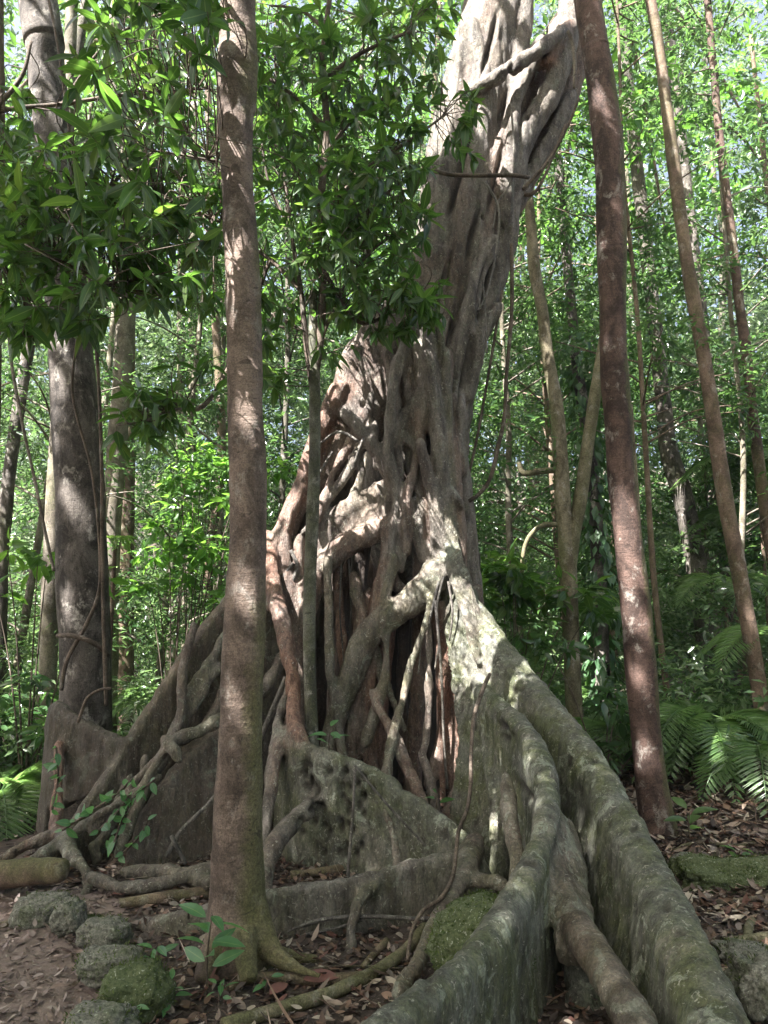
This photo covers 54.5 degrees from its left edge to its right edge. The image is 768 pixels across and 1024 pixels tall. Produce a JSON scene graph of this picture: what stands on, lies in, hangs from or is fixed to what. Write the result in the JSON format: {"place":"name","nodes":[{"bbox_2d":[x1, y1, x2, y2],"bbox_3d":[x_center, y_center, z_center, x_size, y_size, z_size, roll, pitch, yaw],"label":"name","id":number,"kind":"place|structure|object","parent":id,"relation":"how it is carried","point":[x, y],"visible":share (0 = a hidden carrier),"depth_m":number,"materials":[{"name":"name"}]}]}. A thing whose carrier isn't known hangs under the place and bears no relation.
{"place":"outdoors","nodes":[
{"label":"outdoors","id":0,"kind":"place"},
{"bbox_2d":[0,887,128,1023],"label":"path","id":1,"kind":"structure","parent":0,"point":[42,1009],"depth_m":3.35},
{"bbox_2d":[0,857,69,889],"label":"fallen log","id":2,"kind":"object","parent":1,"relation":"on","point":[22,872],"visible":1,"depth_m":4.16,"materials":[{"name":"wood"}]},
{"bbox_2d":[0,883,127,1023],"bbox_3d":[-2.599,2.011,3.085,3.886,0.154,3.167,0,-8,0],"label":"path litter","id":3,"kind":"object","parent":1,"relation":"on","point":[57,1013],"visible":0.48,"depth_m":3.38,"materials":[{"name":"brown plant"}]},
{"bbox_2d":[49,895,87,937],"bbox_3d":[-1.568,2.012,3.712,0.178,0.190,0.182,0,-8,0],"label":"boulder","id":4,"kind":"object","parent":1,"relation":"on","point":[68,915],"visible":0.95,"depth_m":3.65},
{"bbox_2d":[62,996,143,1023],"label":"boulder","id":5,"kind":"object","parent":1,"relation":"on","point":[92,1011],"visible":1,"depth_m":2.70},
{"bbox_2d":[75,911,133,950],"bbox_3d":[-1.311,1.988,3.513,0.268,0.163,0.225,0,-8,0],"label":"boulder","id":6,"kind":"object","parent":1,"relation":"on","point":[107,930],"visible":0.8,"depth_m":3.45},
{"bbox_2d":[72,939,150,988],"bbox_3d":[-1.168,1.944,3.212,0.329,0.156,0.225,0,-8,0],"label":"boulder","id":7,"kind":"object","parent":1,"relation":"on","point":[93,964],"visible":0.68,"depth_m":3.16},
{"bbox_2d":[0,468,767,1023],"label":"ground","id":8,"kind":"structure","parent":0,"point":[254,998],"depth_m":3.64,"materials":[{"name":"soil"}]},
{"bbox_2d":[0,759,41,840],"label":"palm","id":9,"kind":"object","parent":8,"relation":"on","point":[18,796],"visible":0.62,"depth_m":5.69,"materials":[{"name":"green plant"}]},
{"bbox_2d":[0,664,58,786],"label":"shrub","id":10,"kind":"object","parent":8,"relation":"on","point":[26,685],"visible":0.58,"depth_m":6.51,"materials":[{"name":"green plant"}]},
{"bbox_2d":[8,888,73,929],"bbox_3d":[-1.780,2.088,3.887,0.360,0.203,0.282,0,-8,0],"label":"boulder","id":11,"kind":"object","parent":8,"relation":"on","point":[29,908],"visible":0.52,"depth_m":3.81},
{"bbox_2d":[0,0,87,763],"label":"rainforest tree","id":12,"kind":"object","parent":8,"relation":"on","point":[8,480],"visible":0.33,"depth_m":8.29,"materials":[{"name":"brown plant"}]},
{"bbox_2d":[34,0,77,762],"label":"rainforest tree","id":13,"kind":"object","parent":8,"relation":"on","point":[48,658],"visible":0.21,"depth_m":7.50,"materials":[{"name":"grey plant"}]},
{"bbox_2d":[18,0,111,819],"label":"rainforest tree","id":14,"kind":"object","parent":8,"relation":"on","point":[76,563],"visible":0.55,"depth_m":6.18,"materials":[{"name":"brown plant"}]},
{"bbox_2d":[7,280,55,570],"bbox_3d":[-2.935,-0.748,6.164,0.581,2.474,0.026,0,-8,0],"label":"liana","id":15,"kind":"object","parent":14,"relation":"hanging from","point":[32,468],"visible":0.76,"depth_m":6.11,"materials":[{"name":"grey plant"}]},
{"bbox_2d":[47,0,108,705],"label":"liana","id":16,"kind":"object","parent":14,"relation":"attached to","point":[104,646],"visible":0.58,"depth_m":5.91,"materials":[{"name":"brown plant"}]},
{"bbox_2d":[59,335,100,690],"bbox_3d":[-2.378,-0.054,5.915,0.335,2.874,0.033,0,-8,0],"label":"liana","id":17,"kind":"object","parent":14,"relation":"attached to","point":[74,645],"visible":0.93,"depth_m":5.86,"materials":[{"name":"brown plant"}]},
{"bbox_2d":[56,633,109,656],"bbox_3d":[-2.375,1.039,5.805,0.417,0.195,0.232,0,-8,0],"label":"liana","id":18,"kind":"object","parent":14,"relation":"attached to","point":[97,645],"visible":0.87,"depth_m":5.73,"materials":[{"name":"brown plant"}]},
{"bbox_2d":[0,528,130,771],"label":"sapling","id":19,"kind":"object","parent":8,"relation":"on","point":[36,564],"visible":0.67,"depth_m":6.49,"materials":[{"name":"green plant"}]},
{"bbox_2d":[0,0,134,678],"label":"midstory tree","id":20,"kind":"object","parent":8,"relation":"on","point":[10,12],"visible":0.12,"depth_m":8.80,"materials":[{"name":"green plant"}]},
{"bbox_2d":[0,3,219,758],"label":"midstory tree","id":21,"kind":"object","parent":8,"relation":"on","point":[88,111],"visible":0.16,"depth_m":8.69,"materials":[{"name":"green plant"}]},
{"bbox_2d":[0,0,226,675],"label":"midstory tree","id":22,"kind":"object","parent":8,"relation":"on","point":[109,352],"visible":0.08,"depth_m":11.68,"materials":[{"name":"green plant"}]},
{"bbox_2d":[107,535,147,657],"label":"sapling","id":23,"kind":"object","parent":8,"relation":"on","point":[115,539],"visible":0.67,"depth_m":7.36,"materials":[{"name":"green plant"}]},
{"bbox_2d":[0,0,263,432],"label":"rainforest tree","id":24,"kind":"object","parent":8,"relation":"on","point":[87,90],"visible":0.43,"depth_m":7.28,"materials":[{"name":"green plant"}]},
{"bbox_2d":[112,683,158,731],"bbox_3d":[-2.394,2.447,8.721,1.797,0.851,1.615,7,-11,-42],"label":"shrub","id":25,"kind":"object","parent":8,"relation":"on","point":[153,687],"visible":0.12,"depth_m":8.35,"materials":[{"name":"green plant"}]},
{"bbox_2d":[95,952,178,1023],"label":"boulder","id":26,"kind":"object","parent":8,"relation":"on","point":[149,982],"visible":0.84,"depth_m":2.89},
{"bbox_2d":[0,0,295,363],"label":"understory tree","id":27,"kind":"object","parent":8,"relation":"on","point":[32,254],"visible":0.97,"depth_m":4.04,"materials":[{"name":"green plant"}]},
{"bbox_2d":[136,943,177,958],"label":"seedling","id":28,"kind":"object","parent":8,"relation":"on","point":[162,950],"visible":0.56,"depth_m":3.23,"materials":[{"name":"green plant"}]},
{"bbox_2d":[119,886,208,907],"bbox_3d":[-1.194,2.153,4.157,0.539,0.083,0.086,3,-9,-23],"label":"surface root","id":29,"kind":"object","parent":8,"relation":"on","point":[157,898],"visible":0.77,"depth_m":4.11,"materials":[{"name":"brown plant"}]},
{"bbox_2d":[166,66,184,674],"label":"rainforest tree","id":30,"kind":"object","parent":8,"relation":"on","point":[182,420],"visible":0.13,"depth_m":13.36,"materials":[{"name":"grey plant"}]},
{"bbox_2d":[4,0,355,731],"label":"rainforest tree","id":31,"kind":"object","parent":8,"relation":"on","point":[124,334],"visible":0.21,"depth_m":9.17,"materials":[{"name":"grey plant"}]},
{"bbox_2d":[181,101,196,649],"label":"rainforest tree","id":32,"kind":"object","parent":8,"relation":"on","point":[194,436],"visible":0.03,"depth_m":14.35,"materials":[{"name":"grey plant"}]},
{"bbox_2d":[21,0,368,684],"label":"midstory tree","id":33,"kind":"object","parent":8,"relation":"on","point":[197,347],"visible":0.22,"depth_m":9.44,"materials":[{"name":"green plant"}]},
{"bbox_2d":[115,456,296,679],"bbox_3d":[-2.079,1.048,8.340,2.039,3.458,1.451,-4,-9,26],"label":"shrub","id":34,"kind":"object","parent":8,"relation":"on","point":[194,558],"visible":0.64,"depth_m":8.28,"materials":[{"name":"green plant"}]},
{"bbox_2d":[4,0,407,728],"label":"rainforest tree","id":35,"kind":"object","parent":8,"relation":"on","point":[124,566],"visible":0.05,"depth_m":10.68,"materials":[{"name":"brown plant"}]},
{"bbox_2d":[154,424,267,638],"bbox_3d":[-2.100,0.833,8.885,1.335,4.038,0.850,3,-8,-20],"label":"shrub","id":36,"kind":"object","parent":8,"relation":"on","point":[169,484],"visible":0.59,"depth_m":8.97,"materials":[{"name":"green plant"}]},
{"bbox_2d":[177,902,248,994],"bbox_3d":[-0.718,1.833,3.074,0.310,0.380,0.262,0,-8,0],"label":"seedling","id":37,"kind":"object","parent":8,"relation":"on","point":[225,938],"visible":0.96,"depth_m":3.09,"materials":[{"name":"green plant"}]},
{"bbox_2d":[203,53,225,611],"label":"rainforest tree","id":38,"kind":"object","parent":8,"relation":"on","point":[217,353],"visible":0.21,"depth_m":12.38,"materials":[{"name":"brown plant"}]},
{"bbox_2d":[101,108,335,650],"bbox_3d":[-2.942,-2.589,13.674,4.157,11.967,4.510,-3,-9,21],"label":"midstory tree","id":39,"kind":"object","parent":8,"relation":"on","point":[204,420],"visible":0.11,"depth_m":13.03,"materials":[{"name":"green plant"}]},
{"bbox_2d":[135,74,308,520],"bbox_3d":[-4.689,-3.341,20.035,6.100,15.116,8.555,3,-8,-17],"label":"forest tree","id":40,"kind":"object","parent":8,"relation":"on","point":[305,414],"visible":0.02,"depth_m":19.39,"materials":[{"name":"green plant"}]},
{"bbox_2d":[194,0,320,984],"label":"rainforest tree","id":41,"kind":"object","parent":8,"relation":"on","point":[237,893],"visible":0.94,"depth_m":3.54,"materials":[{"name":"brown plant"}]},
{"bbox_2d":[158,0,422,521],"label":"midstory tree","id":42,"kind":"object","parent":8,"relation":"on","point":[285,412],"visible":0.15,"depth_m":9.73,"materials":[{"name":"green plant"}]},
{"bbox_2d":[96,0,486,745],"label":"understory tree","id":43,"kind":"object","parent":8,"relation":"on","point":[344,222],"visible":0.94,"depth_m":5.41,"materials":[{"name":"green plant"}]},
{"bbox_2d":[290,864,343,879],"bbox_3d":[-0.354,2.217,4.597,0.472,0.075,0.099,5,-9,-29],"label":"surface root","id":44,"kind":"object","parent":8,"relation":"on","point":[323,870],"visible":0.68,"depth_m":4.53,"materials":[{"name":"brown plant"}]},
{"bbox_2d":[220,922,425,1023],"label":"surface root","id":45,"kind":"object","parent":8,"relation":"on","point":[337,990],"visible":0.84,"depth_m":3.08,"materials":[{"name":"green plant"}]},
{"bbox_2d":[255,0,438,374],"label":"midstory tree","id":46,"kind":"object","parent":8,"relation":"on","point":[361,71],"visible":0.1,"depth_m":10.57,"materials":[{"name":"green plant"}]},
{"bbox_2d":[0,0,750,1023],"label":"strangler fig","id":47,"kind":"object","parent":8,"relation":"on","point":[558,850],"visible":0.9,"depth_m":5.17,"materials":[{"name":"grey plant"}]},
{"bbox_2d":[43,746,156,862],"bbox_3d":[-1.774,1.810,4.632,0.722,0.692,0.165,1,-8,-4],"label":"creeping vine","id":48,"kind":"object","parent":47,"relation":"attached to","point":[106,825],"visible":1,"depth_m":4.63,"materials":[{"name":"green plant"}]},
{"bbox_2d":[309,720,349,750],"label":"seedling","id":49,"kind":"object","parent":47,"relation":"on","point":[335,734],"visible":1,"depth_m":4.85,"materials":[{"name":"green plant"}]},
{"bbox_2d":[405,673,490,961],"bbox_3d":[0.393,1.530,4.080,0.107,1.181,1.435,-3,-9,23],"label":"liana","id":50,"kind":"object","parent":47,"relation":"hanging from","point":[460,825],"visible":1,"depth_m":4.13,"materials":[{"name":"brown plant"}]},
{"bbox_2d":[434,169,529,179],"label":"liana","id":51,"kind":"object","parent":47,"relation":"attached to","point":[485,175],"visible":0.98,"depth_m":6.43,"materials":[{"name":"brown plant"}]},
{"bbox_2d":[469,290,503,473],"bbox_3d":[0.877,-1.103,6.466,0.362,1.729,0.028,0,-8,0],"label":"liana","id":52,"kind":"object","parent":47,"relation":"hanging from","point":[485,390],"visible":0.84,"depth_m":6.45,"materials":[{"name":"brown plant"}]},
{"bbox_2d":[468,243,513,502],"bbox_3d":[0.925,-1.225,6.433,0.443,2.321,0.040,0,-8,0],"label":"liana","id":53,"kind":"object","parent":47,"relation":"hanging from","point":[491,474],"visible":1,"depth_m":6.41,"materials":[{"name":"brown plant"}]},
{"bbox_2d":[524,124,566,196],"bbox_3d":[1.431,-3.117,6.598,0.398,0.695,0.037,0,-8,0],"label":"liana","id":54,"kind":"object","parent":47,"relation":"hanging from","point":[532,193],"visible":0.76,"depth_m":6.56,"materials":[{"name":"grey plant"}]},
{"bbox_2d":[522,98,579,190],"bbox_3d":[1.460,-3.217,6.511,0.534,0.876,0.036,0,-8,0],"label":"liana","id":55,"kind":"object","parent":47,"relation":"hanging from","point":[532,179],"visible":1,"depth_m":6.49,"materials":[{"name":"grey plant"}]},
{"bbox_2d":[566,30,576,88],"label":"liana","id":56,"kind":"object","parent":47,"relation":"hanging from","point":[571,39],"visible":1,"depth_m":6.50,"materials":[{"name":"grey plant"}]},
{"bbox_2d":[361,937,389,968],"bbox_3d":[-0.038,2.076,3.504,0.035,0.042,0.302,-3,-8,20],"label":"surface root","id":57,"kind":"object","parent":8,"relation":"on","point":[381,945],"visible":0.93,"depth_m":3.48,"materials":[{"name":"brown plant"}]},
{"bbox_2d":[0,0,767,700],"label":"distant forest","id":58,"kind":"object","parent":8,"relation":"on","point":[756,318],"visible":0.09,"depth_m":17.02,"materials":[{"name":"plant"}]},
{"bbox_2d":[0,471,767,817],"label":"undergrowth","id":59,"kind":"object","parent":8,"relation":"on","point":[698,603],"visible":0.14,"depth_m":8.88,"materials":[{"name":"green plant"}]},
{"bbox_2d":[0,712,767,1023],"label":"leaf litter","id":60,"kind":"object","parent":8,"relation":"on","point":[710,927],"visible":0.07,"depth_m":3.93,"materials":[{"name":"brown plant"}]},
{"bbox_2d":[226,971,376,991],"bbox_3d":[-0.355,2.021,3.227,0.651,0.073,0.104,2,-8,-15],"label":"surface root","id":61,"kind":"object","parent":60,"relation":"on","point":[296,978],"visible":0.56,"depth_m":3.21,"materials":[{"name":"brown plant"}]},
{"bbox_2d":[303,968,337,981],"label":"fallen leaf","id":62,"kind":"object","parent":61,"relation":"on","point":[330,974],"visible":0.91,"depth_m":3.21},
{"bbox_2d":[668,837,767,851],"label":"stick","id":63,"kind":"object","parent":60,"relation":"on","point":[699,842],"visible":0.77,"depth_m":5.00,"materials":[{"name":"wood"}]},
{"bbox_2d":[699,894,767,905],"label":"stick","id":64,"kind":"object","parent":60,"relation":"on","point":[752,898],"visible":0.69,"depth_m":4.16,"materials":[{"name":"wood"}]},
{"bbox_2d":[723,931,767,941],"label":"surface root","id":65,"kind":"object","parent":60,"relation":"on","point":[757,936],"visible":0.43,"depth_m":3.65,"materials":[{"name":"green plant"}]},
{"bbox_2d":[301,0,542,373],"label":"forest tree","id":66,"kind":"object","parent":8,"relation":"on","point":[349,22],"visible":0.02,"depth_m":23.20,"materials":[{"name":"green plant"}]},
{"bbox_2d":[299,0,553,358],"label":"forest tree","id":67,"kind":"object","parent":8,"relation":"on","point":[438,39],"visible":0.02,"depth_m":17.92,"materials":[{"name":"green plant"}]},
{"bbox_2d":[326,21,609,672],"bbox_3d":[1.519,-3.114,13.531,5.418,12.972,5.297,0,-8,0],"label":"midstory tree","id":68,"kind":"object","parent":8,"relation":"on","point":[517,266],"visible":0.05,"depth_m":13.81,"materials":[{"name":"green plant"}]},
{"bbox_2d":[423,887,539,971],"bbox_3d":[0.397,1.781,3.073,0.476,0.428,0.516,0,-8,0],"label":"boulder","id":69,"kind":"object","parent":8,"relation":"on","point":[456,923],"visible":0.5,"depth_m":2.99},
{"bbox_2d":[422,162,560,633],"bbox_3d":[3.843,-4.442,22.077,6.043,16.638,5.980,-6,-10,35],"label":"forest tree","id":70,"kind":"object","parent":8,"relation":"on","point":[520,260],"depth_m":21.08,"materials":[{"name":"green plant"}]},
{"bbox_2d":[384,132,643,655],"bbox_3d":[1.725,-1.085,9.592,3.596,8.084,3.075,0,-8,0],"label":"midstory tree","id":71,"kind":"object","parent":8,"relation":"on","point":[523,316],"visible":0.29,"depth_m":9.36,"materials":[{"name":"green plant"}]},
{"bbox_2d":[512,133,584,626],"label":"forest tree","id":72,"kind":"object","parent":8,"relation":"on","point":[527,459],"visible":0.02,"depth_m":21.85,"materials":[{"name":"green plant"}]},
{"bbox_2d":[479,0,618,651],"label":"forest tree","id":73,"kind":"object","parent":8,"relation":"on","point":[541,31],"visible":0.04,"depth_m":19.30,"materials":[{"name":"green plant"}]},
{"bbox_2d":[480,538,620,687],"bbox_3d":[1.621,1.488,7.732,1.912,2.458,1.052,0,-8,0],"label":"shrub","id":74,"kind":"object","parent":8,"relation":"on","point":[513,585],"visible":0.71,"depth_m":7.73,"materials":[{"name":"green plant"}]},
{"bbox_2d":[517,196,600,716],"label":"forked tree","id":75,"kind":"object","parent":8,"relation":"on","point":[568,523],"visible":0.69,"depth_m":8.10,"materials":[{"name":"brown plant"}]},
{"bbox_2d":[470,27,689,676],"bbox_3d":[2.253,-1.646,10.431,3.553,9.105,4.036,7,-11,-40],"label":"midstory tree","id":76,"kind":"object","parent":8,"relation":"on","point":[547,433],"visible":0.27,"depth_m":10.08,"materials":[{"name":"green plant"}]},
{"bbox_2d":[396,0,767,707],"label":"rainforest tree","id":77,"kind":"object","parent":8,"relation":"on","point":[682,496],"visible":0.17,"depth_m":11.17,"materials":[{"name":"green plant"}]},
{"bbox_2d":[547,680,621,722],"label":"palm","id":78,"kind":"object","parent":8,"relation":"on","point":[559,695],"visible":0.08,"depth_m":8.68,"materials":[{"name":"green plant"}]},
{"bbox_2d":[553,144,624,735],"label":"tree","id":79,"kind":"object","parent":8,"relation":"on","point":[601,548],"visible":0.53,"depth_m":9.01,"materials":[{"name":"green plant"}]},
{"bbox_2d":[470,218,738,676],"bbox_3d":[3.896,-1.289,13.313,4.464,8.646,4.915,6,-10,-38],"label":"midstory tree","id":80,"kind":"object","parent":8,"relation":"on","point":[612,633],"visible":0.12,"depth_m":12.78,"materials":[{"name":"green plant"}]},
{"bbox_2d":[520,629,693,774],"bbox_3d":[1.774,1.825,6.868,1.972,1.475,1.083,0,-8,0],"label":"shrub","id":81,"kind":"object","parent":8,"relation":"on","point":[618,708],"visible":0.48,"depth_m":6.78,"materials":[{"name":"green plant"}]},
{"bbox_2d":[531,1,719,638],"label":"forest tree","id":82,"kind":"object","parent":8,"relation":"on","point":[627,171],"visible":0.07,"depth_m":16.65,"materials":[{"name":"green plant"}]},
{"bbox_2d":[574,0,678,838],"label":"rainforest tree","id":83,"kind":"object","parent":8,"relation":"on","point":[654,805],"visible":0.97,"depth_m":5.66,"materials":[{"name":"red plant"}]},
{"bbox_2d":[631,404,640,519],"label":"liana","id":84,"kind":"object","parent":83,"relation":"hanging from","point":[634,450],"visible":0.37,"depth_m":5.70,"materials":[{"name":"brown plant"}]},
{"bbox_2d":[574,714,691,777],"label":"palm","id":85,"kind":"object","parent":8,"relation":"on","point":[598,726],"visible":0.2,"depth_m":7.04,"materials":[{"name":"green plant"}]},
{"bbox_2d":[510,0,767,699],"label":"midstory tree","id":86,"kind":"object","parent":8,"relation":"on","point":[631,255],"visible":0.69,"depth_m":8.62,"materials":[{"name":"green plant"}]},
{"bbox_2d":[571,0,767,728],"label":"rainforest tree","id":87,"kind":"object","parent":8,"relation":"on","point":[733,541],"visible":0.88,"depth_m":7.21,"materials":[{"name":"brown plant"}]},
{"bbox_2d":[585,305,767,678],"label":"midstory tree","id":88,"kind":"object","parent":8,"relation":"on","point":[703,493],"visible":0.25,"depth_m":10.53,"materials":[{"name":"green plant"}]},
{"bbox_2d":[598,39,767,536],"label":"forest tree","id":89,"kind":"object","parent":8,"relation":"on","point":[713,153],"visible":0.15,"depth_m":18.50,"materials":[{"name":"green plant"}]},
{"bbox_2d":[600,0,767,707],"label":"midstory tree","id":90,"kind":"object","parent":8,"relation":"on","point":[727,270],"visible":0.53,"depth_m":9.20,"materials":[{"name":"green plant"}]},
{"bbox_2d":[609,699,767,802],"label":"fern","id":91,"kind":"object","parent":8,"relation":"on","point":[675,713],"visible":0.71,"depth_m":6.26,"materials":[{"name":"green plant"}]},
{"bbox_2d":[611,0,767,565],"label":"rainforest tree","id":92,"kind":"object","parent":8,"relation":"on","point":[758,461],"visible":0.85,"depth_m":9.02,"materials":[{"name":"red plant"}]},
{"bbox_2d":[664,797,717,836],"bbox_3d":[2.158,2.158,5.182,0.329,0.290,0.377,-6,-10,37],"label":"seedling","id":93,"kind":"object","parent":8,"relation":"on","point":[692,817],"visible":0.95,"depth_m":5.15,"materials":[{"name":"green plant"}]},
{"bbox_2d":[616,0,767,507],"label":"forest tree","id":94,"kind":"object","parent":8,"relation":"on","point":[703,223],"visible":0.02,"depth_m":19.51,"materials":[{"name":"green plant"}]},
{"bbox_2d":[630,35,767,655],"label":"midstory tree","id":95,"kind":"object","parent":8,"relation":"on","point":[755,218],"visible":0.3,"depth_m":10.30,"materials":[{"name":"green plant"}]},
{"bbox_2d":[663,5,743,690],"bbox_3d":[4.887,-2.586,11.472,0.674,12.593,0.266,0,-8,0],"label":"rainforest tree","id":96,"kind":"object","parent":8,"relation":"on","point":[687,181],"visible":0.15,"depth_m":11.73,"materials":[{"name":"brown plant"}]},
{"bbox_2d":[651,572,767,702],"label":"palm","id":97,"kind":"object","parent":8,"relation":"on","point":[686,581],"visible":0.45,"depth_m":8.85,"materials":[{"name":"green plant"}]},
{"bbox_2d":[655,563,767,728],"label":"shrub","id":98,"kind":"object","parent":8,"relation":"on","point":[706,634],"visible":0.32,"depth_m":8.34,"materials":[{"name":"green plant"}]},
{"bbox_2d":[663,504,759,684],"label":"palm","id":99,"kind":"object","parent":8,"relation":"on","point":[711,513],"visible":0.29,"depth_m":10.06,"materials":[{"name":"green plant"}]},
{"bbox_2d":[664,728,767,818],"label":"fern","id":100,"kind":"object","parent":8,"relation":"on","point":[746,749],"visible":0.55,"depth_m":5.85,"materials":[{"name":"green plant"}]},
{"bbox_2d":[666,850,767,893],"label":"boulder","id":101,"kind":"object","parent":8,"relation":"on","point":[705,871],"visible":0.83,"depth_m":4.42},
{"bbox_2d":[666,445,767,636],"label":"palm","id":102,"kind":"object","parent":8,"relation":"on","point":[703,462],"visible":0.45,"depth_m":9.47,"materials":[{"name":"green plant"}]},
{"bbox_2d":[689,624,767,677],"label":"palm","id":103,"kind":"object","parent":8,"relation":"on","point":[726,638],"visible":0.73,"depth_m":7.11,"materials":[{"name":"green plant"}]},
{"bbox_2d":[711,933,767,964],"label":"boulder","id":104,"kind":"object","parent":8,"relation":"on","point":[725,946],"visible":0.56,"depth_m":3.46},
{"bbox_2d":[723,949,767,1023],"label":"boulder","id":105,"kind":"object","parent":8,"relation":"on","point":[746,972],"visible":0.92,"depth_m":2.91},
{"bbox_2d":[2,0,767,470],"label":"sky","id":106,"kind":"structure","parent":0,"point":[761,16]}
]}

